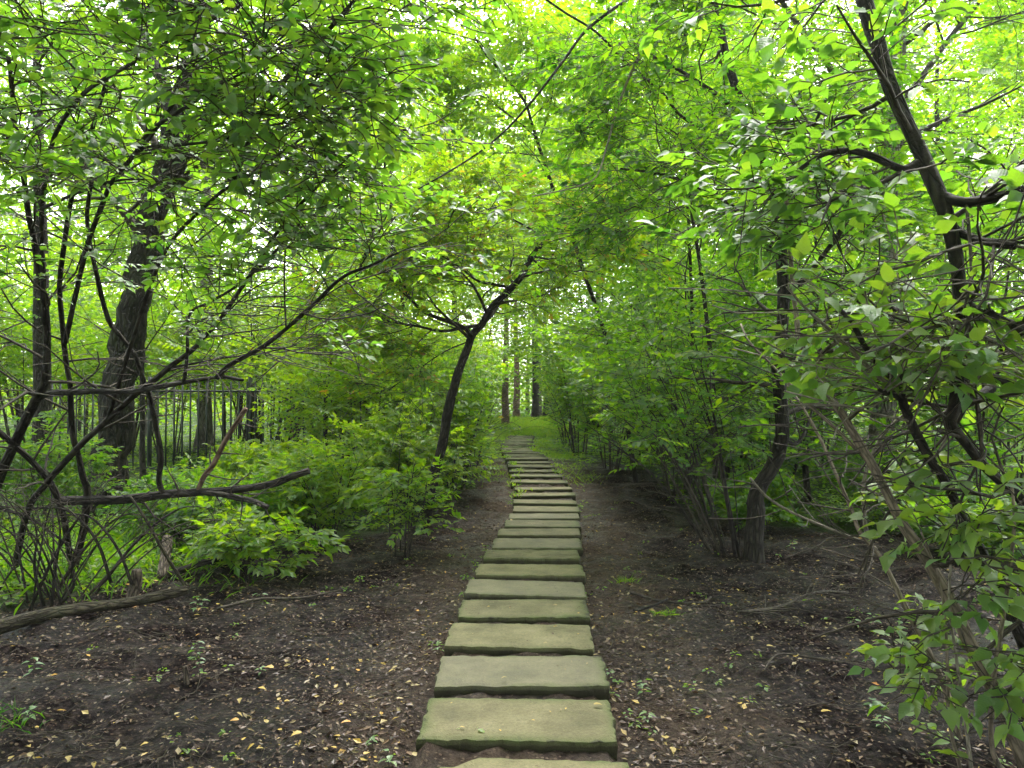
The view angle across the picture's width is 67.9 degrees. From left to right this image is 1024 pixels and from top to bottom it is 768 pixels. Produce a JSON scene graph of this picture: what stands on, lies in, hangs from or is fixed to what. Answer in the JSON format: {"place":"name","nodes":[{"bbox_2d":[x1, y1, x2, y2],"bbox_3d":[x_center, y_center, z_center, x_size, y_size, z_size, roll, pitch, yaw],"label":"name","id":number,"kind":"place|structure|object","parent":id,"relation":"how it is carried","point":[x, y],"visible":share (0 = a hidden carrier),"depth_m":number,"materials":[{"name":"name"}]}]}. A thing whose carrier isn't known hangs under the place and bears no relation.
{"place":"outdoors","nodes":[
{"label":"outdoors","id":0,"kind":"place"},
{"bbox_2d":[0,415,683,733],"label":"grass","id":1,"kind":"structure","parent":0,"point":[533,424],"depth_m":7.93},
{"bbox_2d":[0,403,1023,767],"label":"ground","id":2,"kind":"structure","parent":0,"point":[880,749],"depth_m":5.32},
{"bbox_2d":[0,192,90,404],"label":"shrub","id":3,"kind":"object","parent":2,"relation":"on","point":[9,296],"visible":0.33,"depth_m":17.82,"materials":[{"name":"green plant"}]},
{"bbox_2d":[0,398,130,523],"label":"shrub","id":4,"kind":"object","parent":2,"relation":"on","point":[68,481],"visible":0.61,"depth_m":10.31,"materials":[{"name":"green plant"}]},
{"bbox_2d":[0,36,137,375],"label":"tree","id":5,"kind":"object","parent":2,"relation":"on","point":[17,222],"visible":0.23,"depth_m":16.23,"materials":[{"name":"green plant"}]},
{"bbox_2d":[0,279,148,460],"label":"shrub","id":6,"kind":"object","parent":2,"relation":"on","point":[16,371],"visible":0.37,"depth_m":17.43,"materials":[{"name":"green plant"}]},
{"bbox_2d":[0,217,156,443],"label":"shrub","id":7,"kind":"object","parent":2,"relation":"on","point":[1,322],"visible":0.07,"depth_m":22.68,"materials":[{"name":"green plant"}]},
{"bbox_2d":[1,202,173,435],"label":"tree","id":8,"kind":"object","parent":2,"relation":"on","point":[79,423],"visible":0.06,"depth_m":29.35,"materials":[{"name":"green plant"}]},
{"bbox_2d":[0,496,187,634],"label":"log","id":9,"kind":"object","parent":2,"relation":"on","point":[14,622],"visible":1,"depth_m":5.90,"materials":[{"name":"wood"}]},
{"bbox_2d":[0,0,214,487],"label":"tree","id":10,"kind":"object","parent":2,"relation":"on","point":[44,405],"visible":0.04,"depth_m":13.45,"materials":[{"name":"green plant"}]},
{"bbox_2d":[0,13,222,427],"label":"tree","id":11,"kind":"object","parent":2,"relation":"on","point":[20,204],"visible":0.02,"depth_m":35.77,"materials":[{"name":"green plant"}]},
{"bbox_2d":[1,255,235,453],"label":"shrub","id":12,"kind":"object","parent":2,"relation":"on","point":[136,399],"visible":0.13,"depth_m":20.20,"materials":[{"name":"green plant"}]},
{"bbox_2d":[0,444,253,611],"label":"shrub","id":13,"kind":"object","parent":2,"relation":"on","point":[75,558],"visible":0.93,"depth_m":6.35,"materials":[{"name":"green plant"}]},
{"bbox_2d":[0,38,264,489],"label":"tree","id":14,"kind":"object","parent":2,"relation":"on","point":[155,309],"visible":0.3,"depth_m":13.07,"materials":[{"name":"green plant"}]},
{"bbox_2d":[16,4,248,436],"bbox_3d":[-14.542,-7.436,30.014,8.500,19.706,8.719,-1,-1,21],"label":"tree","id":15,"kind":"object","parent":2,"relation":"on","point":[137,196],"visible":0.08,"depth_m":29.50,"materials":[{"name":"green plant"}]},
{"bbox_2d":[126,568,142,597],"bbox_3d":[-3.214,1.720,6.438,0.102,0.293,0.152,-1,-2,39],"label":"stump","id":16,"kind":"object","parent":2,"relation":"on","point":[137,579],"visible":0.69,"depth_m":6.43,"materials":[{"name":"brown wood"}]},
{"bbox_2d":[51,264,265,460],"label":"shrub","id":17,"kind":"object","parent":2,"relation":"on","point":[160,351],"visible":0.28,"depth_m":17.98,"materials":[{"name":"green plant"}]},
{"bbox_2d":[95,466,225,537],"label":"shrub","id":18,"kind":"object","parent":2,"relation":"on","point":[159,509],"visible":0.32,"depth_m":9.27,"materials":[{"name":"green plant"}]},
{"bbox_2d":[52,176,309,533],"bbox_3d":[-2.685,-0.021,6.293,1.725,2.594,2.306,1,-2,-36],"label":"branch","id":19,"kind":"object","parent":2,"relation":"on","point":[228,492],"visible":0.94,"depth_m":6.28,"materials":[{"name":"brown plant"}]},
{"bbox_2d":[156,534,241,582],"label":"branch","id":20,"kind":"object","parent":2,"relation":"on","point":[163,568],"visible":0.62,"depth_m":7.10,"materials":[{"name":"brown wood"}]},
{"bbox_2d":[50,377,351,472],"bbox_3d":[-6.510,0.908,15.704,6.384,2.120,0.100,0,-1,-2],"label":"fence","id":21,"kind":"object","parent":2,"relation":"on","point":[249,406],"visible":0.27,"depth_m":15.67,"materials":[{"name":"black paint"}]},
{"bbox_2d":[153,0,269,451],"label":"tree","id":22,"kind":"object","parent":2,"relation":"on","point":[202,417],"depth_m":20.34,"materials":[{"name":"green plant"}]},
{"bbox_2d":[149,237,291,442],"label":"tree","id":23,"kind":"object","parent":2,"relation":"on","point":[241,404],"visible":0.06,"depth_m":25.93,"materials":[{"name":"green plant"}]},
{"bbox_2d":[166,467,291,544],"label":"shrub","id":24,"kind":"object","parent":2,"relation":"on","point":[219,482],"visible":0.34,"depth_m":8.78,"materials":[{"name":"green plant"}]},
{"bbox_2d":[82,131,389,443],"bbox_3d":[-7.478,-2.515,22.404,9.296,9.175,8.250,1,-2,-44],"label":"shrub","id":25,"kind":"object","parent":2,"relation":"on","point":[245,289],"visible":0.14,"depth_m":21.52,"materials":[{"name":"green plant"}]},
{"bbox_2d":[0,0,479,516],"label":"tree","id":26,"kind":"object","parent":2,"relation":"on","point":[127,313],"visible":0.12,"depth_m":11.51,"materials":[{"name":"green plant"}]},
{"bbox_2d":[173,434,306,483],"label":"shrub","id":27,"kind":"object","parent":2,"relation":"on","point":[185,461],"visible":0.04,"depth_m":12.83,"materials":[{"name":"green plant"}]},
{"bbox_2d":[180,304,327,442],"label":"shrub","id":28,"kind":"object","parent":2,"relation":"on","point":[260,374],"visible":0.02,"depth_m":23.41,"materials":[{"name":"green plant"}]},
{"bbox_2d":[153,271,355,450],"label":"shrub","id":29,"kind":"object","parent":2,"relation":"on","point":[234,351],"visible":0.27,"depth_m":17.15,"materials":[{"name":"green plant"}]},
{"bbox_2d":[198,430,311,480],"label":"shrub","id":30,"kind":"object","parent":2,"relation":"on","point":[255,450],"visible":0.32,"depth_m":11.63,"materials":[{"name":"green plant"}]},
{"bbox_2d":[0,0,525,579],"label":"shrub","id":31,"kind":"object","parent":2,"relation":"on","point":[216,72],"visible":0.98,"depth_m":3.87,"materials":[{"name":"green plant"}]},
{"bbox_2d":[179,496,350,582],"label":"shrub","id":32,"kind":"object","parent":2,"relation":"on","point":[224,541],"visible":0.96,"depth_m":7.12,"materials":[{"name":"green plant"}]},
{"bbox_2d":[210,429,346,528],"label":"shrub","id":33,"kind":"object","parent":2,"relation":"on","point":[249,468],"visible":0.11,"depth_m":10.10,"materials":[{"name":"green plant"}]},
{"bbox_2d":[216,589,340,610],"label":"branch","id":34,"kind":"object","parent":2,"relation":"on","point":[258,599],"visible":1,"depth_m":6.35,"materials":[{"name":"brown plant"}]},
{"bbox_2d":[242,1,359,440],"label":"tree","id":35,"kind":"object","parent":2,"relation":"on","point":[294,204],"visible":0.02,"depth_m":24.95,"materials":[{"name":"green plant"}]},
{"bbox_2d":[230,135,391,437],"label":"tree","id":36,"kind":"object","parent":2,"relation":"on","point":[254,292],"visible":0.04,"depth_m":21.96,"materials":[{"name":"green plant"}]},
{"bbox_2d":[254,435,395,536],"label":"shrub","id":37,"kind":"object","parent":2,"relation":"on","point":[345,501],"visible":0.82,"depth_m":9.37,"materials":[{"name":"green plant"}]},
{"bbox_2d":[234,278,428,480],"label":"shrub","id":38,"kind":"object","parent":2,"relation":"on","point":[284,403],"visible":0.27,"depth_m":13.94,"materials":[{"name":"green plant"}]},
{"bbox_2d":[243,256,479,453],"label":"shrub","id":39,"kind":"object","parent":2,"relation":"on","point":[422,302],"visible":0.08,"depth_m":16.28,"materials":[{"name":"green plant"}]},
{"bbox_2d":[263,0,469,427],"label":"tree","id":40,"kind":"object","parent":2,"relation":"on","point":[377,139],"visible":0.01,"depth_m":32.65,"materials":[{"name":"green plant"}]},
{"bbox_2d":[261,301,473,489],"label":"shrub","id":41,"kind":"object","parent":2,"relation":"on","point":[352,410],"visible":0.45,"depth_m":13.05,"materials":[{"name":"green plant"}]},
{"bbox_2d":[275,264,469,419],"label":"shrub","id":42,"kind":"object","parent":2,"relation":"on","point":[448,304],"visible":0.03,"depth_m":22.52,"materials":[{"name":"green plant"}]},
{"bbox_2d":[268,3,496,369],"bbox_3d":[-2.870,-3.656,16.442,5.324,11.117,5.408,0,-1,0],"label":"tree","id":43,"kind":"object","parent":2,"relation":"on","point":[341,256],"visible":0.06,"depth_m":16.77,"materials":[{"name":"green plant"}]},
{"bbox_2d":[225,0,553,478],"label":"tree","id":44,"kind":"object","parent":2,"relation":"on","point":[416,122],"visible":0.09,"depth_m":13.07,"materials":[{"name":"green plant"}]},
{"bbox_2d":[325,390,470,511],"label":"shrub","id":45,"kind":"object","parent":2,"relation":"on","point":[422,444],"visible":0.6,"depth_m":11.48,"materials":[{"name":"green plant"}]},
{"bbox_2d":[298,94,502,336],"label":"tree","id":46,"kind":"object","parent":2,"relation":"on","point":[468,292],"visible":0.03,"depth_m":25.19,"materials":[{"name":"green plant"}]},
{"bbox_2d":[343,452,467,557],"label":"shrub","id":47,"kind":"object","parent":2,"relation":"on","point":[388,485],"visible":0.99,"depth_m":8.12,"materials":[{"name":"green plant"}]},
{"bbox_2d":[301,115,519,340],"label":"tree","id":48,"kind":"object","parent":2,"relation":"on","point":[463,291],"visible":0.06,"depth_m":19.64,"materials":[{"name":"green plant"}]},
{"bbox_2d":[323,285,516,472],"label":"shrub","id":49,"kind":"object","parent":2,"relation":"on","point":[442,342],"visible":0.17,"depth_m":15.24,"materials":[{"name":"green plant"}]},
{"bbox_2d":[354,357,497,500],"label":"shrub","id":50,"kind":"object","parent":2,"relation":"on","point":[459,439],"visible":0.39,"depth_m":12.51,"materials":[{"name":"green plant"}]},
{"bbox_2d":[377,322,534,489],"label":"shrub","id":51,"kind":"object","parent":2,"relation":"on","point":[471,402],"visible":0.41,"depth_m":13.40,"materials":[{"name":"green plant"}]},
{"bbox_2d":[247,99,676,523],"bbox_3d":[-0.536,-0.680,10.136,5.414,5.619,3.808,0,-1,0],"label":"tree","id":52,"kind":"object","parent":2,"relation":"on","point":[408,276],"visible":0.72,"depth_m":9.62,"materials":[{"name":"green plant"}]},
{"bbox_2d":[394,71,540,349],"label":"tree","id":53,"kind":"object","parent":2,"relation":"on","point":[483,183],"visible":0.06,"depth_m":36.96,"materials":[{"name":"green plant"}]},
{"bbox_2d":[413,310,530,455],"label":"shrub","id":54,"kind":"object","parent":2,"relation":"on","point":[485,333],"visible":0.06,"depth_m":19.64,"materials":[{"name":"green plant"}]},
{"bbox_2d":[415,326,530,468],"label":"shrub","id":55,"kind":"object","parent":2,"relation":"on","point":[492,386],"visible":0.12,"depth_m":16.20,"materials":[{"name":"green plant"}]},
{"bbox_2d":[363,51,599,352],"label":"tree","id":56,"kind":"object","parent":2,"relation":"on","point":[512,224],"visible":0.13,"depth_m":28.87,"materials":[{"name":"green plant"}]},
{"bbox_2d":[439,235,552,360],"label":"tree","id":57,"kind":"object","parent":2,"relation":"on","point":[512,352],"visible":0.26,"depth_m":34.02,"materials":[{"name":"green plant"}]},
{"bbox_2d":[473,150,543,423],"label":"tree","id":58,"kind":"object","parent":2,"relation":"on","point":[504,410],"visible":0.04,"depth_m":37.89,"materials":[{"name":"green plant"}]},
{"bbox_2d":[0,460,1023,767],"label":"leaf litter","id":59,"kind":"object","parent":2,"relation":"on","point":[404,722],"visible":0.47,"depth_m":5.08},
{"bbox_2d":[0,424,1023,765],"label":"undergrowth","id":60,"kind":"object","parent":2,"relation":"on","point":[380,522],"visible":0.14,"depth_m":11.93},
{"bbox_2d":[0,0,1023,432],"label":"woodland","id":61,"kind":"object","parent":2,"relation":"on","point":[524,386],"visible":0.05,"depth_m":51.05,"materials":[{"name":"green plant"}]},
{"bbox_2d":[0,499,1023,767],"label":"twig litter","id":62,"kind":"object","parent":2,"relation":"on","point":[86,757],"visible":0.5,"depth_m":4.89,"materials":[{"name":"brown plant"}]},
{"bbox_2d":[373,0,660,485],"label":"tree","id":63,"kind":"object","parent":2,"relation":"on","point":[512,48],"visible":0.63,"depth_m":12.19,"materials":[{"name":"green plant"}]},
{"bbox_2d":[484,115,566,417],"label":"tree","id":64,"kind":"object","parent":2,"relation":"on","point":[535,388],"visible":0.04,"depth_m":44.92,"materials":[{"name":"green plant"}]},
{"bbox_2d":[510,173,543,416],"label":"tree","id":65,"kind":"object","parent":2,"relation":"on","point":[516,411],"visible":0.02,"depth_m":47.89,"materials":[{"name":"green plant"}]},
{"bbox_2d":[522,345,612,445],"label":"shrub","id":66,"kind":"object","parent":2,"relation":"on","point":[547,400],"visible":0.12,"depth_m":24.05,"materials":[{"name":"green plant"}]},
{"bbox_2d":[514,309,631,455],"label":"shrub","id":67,"kind":"object","parent":2,"relation":"on","point":[561,401],"visible":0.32,"depth_m":20.11,"materials":[{"name":"green plant"}]},
{"bbox_2d":[503,249,647,426],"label":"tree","id":68,"kind":"object","parent":2,"relation":"on","point":[535,346],"visible":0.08,"depth_m":31.65,"materials":[{"name":"green plant"}]},
{"bbox_2d":[467,47,685,438],"bbox_3d":[2.543,-4.902,28.132,8.340,14.080,10.558,0,-1,0],"label":"tree","id":69,"kind":"object","parent":2,"relation":"on","point":[530,212],"visible":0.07,"depth_m":27.23,"materials":[{"name":"green plant"}]},
{"bbox_2d":[508,236,647,361],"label":"tree","id":70,"kind":"object","parent":2,"relation":"on","point":[556,298],"visible":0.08,"depth_m":34.58,"materials":[{"name":"green plant"}]},
{"bbox_2d":[492,121,687,441],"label":"tree","id":71,"kind":"object","parent":2,"relation":"on","point":[554,308],"visible":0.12,"depth_m":26.00,"materials":[{"name":"green plant"}]},
{"bbox_2d":[521,34,689,424],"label":"tree","id":72,"kind":"object","parent":2,"relation":"on","point":[573,218],"visible":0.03,"depth_m":36.97,"materials":[{"name":"green plant"}]},
{"bbox_2d":[536,282,695,470],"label":"shrub","id":73,"kind":"object","parent":2,"relation":"on","point":[575,386],"visible":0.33,"depth_m":16.00,"materials":[{"name":"green plant"}]},
{"bbox_2d":[507,114,743,458],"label":"tree","id":74,"kind":"object","parent":2,"relation":"on","point":[638,287],"visible":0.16,"depth_m":19.05,"materials":[{"name":"green plant"}]},
{"bbox_2d":[565,256,713,456],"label":"shrub","id":75,"kind":"object","parent":2,"relation":"on","point":[585,290],"visible":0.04,"depth_m":19.41,"materials":[{"name":"green plant"}]},
{"bbox_2d":[534,179,766,445],"bbox_3d":[4.429,-2.332,23.743,7.765,8.635,8.750,-1,-1,22],"label":"shrub","id":76,"kind":"object","parent":2,"relation":"on","point":[589,303],"visible":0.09,"depth_m":22.65,"materials":[{"name":"green plant"}]},
{"bbox_2d":[508,0,825,447],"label":"tree","id":77,"kind":"object","parent":2,"relation":"on","point":[550,118],"visible":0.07,"depth_m":22.73,"materials":[{"name":"green plant"}]},
{"bbox_2d":[572,266,789,504],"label":"shrub","id":78,"kind":"object","parent":2,"relation":"on","point":[609,367],"visible":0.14,"depth_m":12.75,"materials":[{"name":"green plant"}]},
{"bbox_2d":[531,276,836,556],"bbox_3d":[1.940,0.310,8.786,3.118,3.330,3.482,1,-1,-24],"label":"shrub","id":79,"kind":"object","parent":2,"relation":"on","point":[713,440],"visible":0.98,"depth_m":8.35,"materials":[{"name":"green plant"}]},
{"bbox_2d":[560,2,822,420],"bbox_3d":[7.958,-6.958,31.782,11.677,18.572,9.608,0,-1,17],"label":"tree","id":80,"kind":"object","parent":2,"relation":"on","point":[707,242],"depth_m":30.70,"materials":[{"name":"green plant"}]},
{"bbox_2d":[513,44,871,492],"bbox_3d":[3.275,-1.757,13.584,5.602,7.637,3.883,1,-2,-31],"label":"tree","id":81,"kind":"object","parent":2,"relation":"on","point":[688,260],"visible":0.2,"depth_m":13.43,"materials":[{"name":"green plant"}]},
{"bbox_2d":[512,0,874,517],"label":"tree","id":82,"kind":"object","parent":2,"relation":"on","point":[698,248],"visible":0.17,"depth_m":11.19,"materials":[{"name":"green plant"}]},
{"bbox_2d":[418,0,1013,563],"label":"tree","id":83,"kind":"object","parent":2,"relation":"on","point":[602,68],"visible":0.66,"depth_m":7.32,"materials":[{"name":"green plant"}]},
{"bbox_2d":[603,204,868,477],"bbox_3d":[4.374,-0.757,15.325,5.284,5.274,4.879,-1,-1,24],"label":"shrub","id":84,"kind":"object","parent":2,"relation":"on","point":[726,468],"visible":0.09,"depth_m":14.86,"materials":[{"name":"green plant"}]},
{"bbox_2d":[704,458,810,534],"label":"shrub","id":85,"kind":"object","parent":2,"relation":"on","point":[773,492],"visible":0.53,"depth_m":9.76,"materials":[{"name":"green plant"}]},
{"bbox_2d":[610,116,926,450],"bbox_3d":[6.070,-2.757,19.639,7.480,9.361,6.029,0,-1,0],"label":"tree","id":86,"kind":"object","parent":2,"relation":"on","point":[711,269],"visible":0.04,"depth_m":18.62,"materials":[{"name":"green plant"}]},
{"bbox_2d":[636,259,929,513],"bbox_3d":[3.991,0.123,11.414,4.076,3.768,3.776,0,-1,0],"label":"shrub","id":87,"kind":"object","parent":2,"relation":"on","point":[769,438],"visible":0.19,"depth_m":11.10,"materials":[{"name":"green plant"}]},
{"bbox_2d":[632,188,939,452],"bbox_3d":[7.744,-2.258,21.831,8.614,8.541,7.748,0,-1,2],"label":"shrub","id":88,"kind":"object","parent":2,"relation":"on","point":[633,289],"visible":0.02,"depth_m":20.69,"materials":[{"name":"green plant"}]},
{"bbox_2d":[738,562,882,627],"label":"branch","id":89,"kind":"object","parent":2,"relation":"on","point":[781,607],"visible":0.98,"depth_m":6.08,"materials":[{"name":"brown plant"}]},
{"bbox_2d":[614,0,1023,510],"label":"tree","id":90,"kind":"object","parent":2,"relation":"on","point":[994,20],"visible":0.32,"depth_m":11.87,"materials":[{"name":"green plant"}]},
{"bbox_2d":[705,240,935,467],"bbox_3d":[6.436,-0.822,16.354,4.842,5.338,5.384,1,-1,-23],"label":"shrub","id":91,"kind":"object","parent":2,"relation":"on","point":[821,423],"visible":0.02,"depth_m":15.74,"materials":[{"name":"green plant"}]},
{"bbox_2d":[731,0,921,443],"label":"tree","id":92,"kind":"object","parent":2,"relation":"on","point":[776,7],"visible":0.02,"depth_m":25.52,"materials":[{"name":"green plant"}]},
{"bbox_2d":[634,0,1023,595],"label":"tree","id":93,"kind":"object","parent":2,"relation":"on","point":[988,200],"visible":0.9,"depth_m":3.47,"materials":[{"name":"green plant"}]},
{"bbox_2d":[668,192,1023,648],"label":"sapling","id":94,"kind":"object","parent":2,"relation":"on","point":[982,359],"visible":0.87,"depth_m":3.23,"materials":[{"name":"green plant"}]},
{"bbox_2d":[679,78,1020,502],"bbox_3d":[5.263,-1.580,12.669,4.879,7.318,5.104,1,-2,-31],"label":"tree","id":95,"kind":"object","parent":2,"relation":"on","point":[806,483],"visible":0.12,"depth_m":12.26,"materials":[{"name":"green plant"}]},
{"bbox_2d":[693,143,1023,767],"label":"shrub","id":96,"kind":"object","parent":2,"relation":"on","point":[998,699],"visible":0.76,"depth_m":3.33,"materials":[{"name":"green plant"}]},
{"bbox_2d":[800,20,1023,473],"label":"tree","id":97,"kind":"object","parent":2,"relation":"on","point":[1004,124],"visible":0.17,"depth_m":14.55,"materials":[{"name":"green plant"}]},
{"bbox_2d":[817,417,1023,530],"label":"shrub","id":98,"kind":"object","parent":2,"relation":"on","point":[986,480],"visible":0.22,"depth_m":10.20,"materials":[{"name":"green plant"}]},
{"bbox_2d":[840,0,1023,441],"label":"tree","id":99,"kind":"object","parent":2,"relation":"on","point":[991,55],"visible":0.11,"depth_m":21.43,"materials":[{"name":"green plant"}]},
{"bbox_2d":[852,286,1023,503],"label":"shrub","id":100,"kind":"object","parent":2,"relation":"on","point":[1007,411],"visible":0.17,"depth_m":11.91,"materials":[{"name":"green plant"}]},
{"bbox_2d":[853,63,1023,450],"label":"tree","id":101,"kind":"object","parent":2,"relation":"on","point":[1018,275],"visible":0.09,"depth_m":19.20,"materials":[{"name":"green plant"}]},
{"bbox_2d":[890,480,1023,563],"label":"shrub","id":102,"kind":"object","parent":2,"relation":"on","point":[927,531],"visible":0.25,"depth_m":8.18,"materials":[{"name":"green plant"}]},
{"bbox_2d":[893,273,1023,485],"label":"shrub","id":103,"kind":"object","parent":2,"relation":"on","point":[1018,438],"visible":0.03,"depth_m":14.14,"materials":[{"name":"green plant"}]},
{"bbox_2d":[921,0,1023,268],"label":"tree","id":104,"kind":"object","parent":2,"relation":"on","point":[983,81],"visible":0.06,"depth_m":27.67,"materials":[{"name":"green plant"}]},
{"bbox_2d":[0,0,1023,402],"label":"sky","id":105,"kind":"structure","parent":0,"point":[481,12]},
{"bbox_2d":[407,435,628,767],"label":"path","id":106,"kind":"structure","parent":0,"point":[579,732],"depth_m":4.79,"materials":[{"name":"stone"}]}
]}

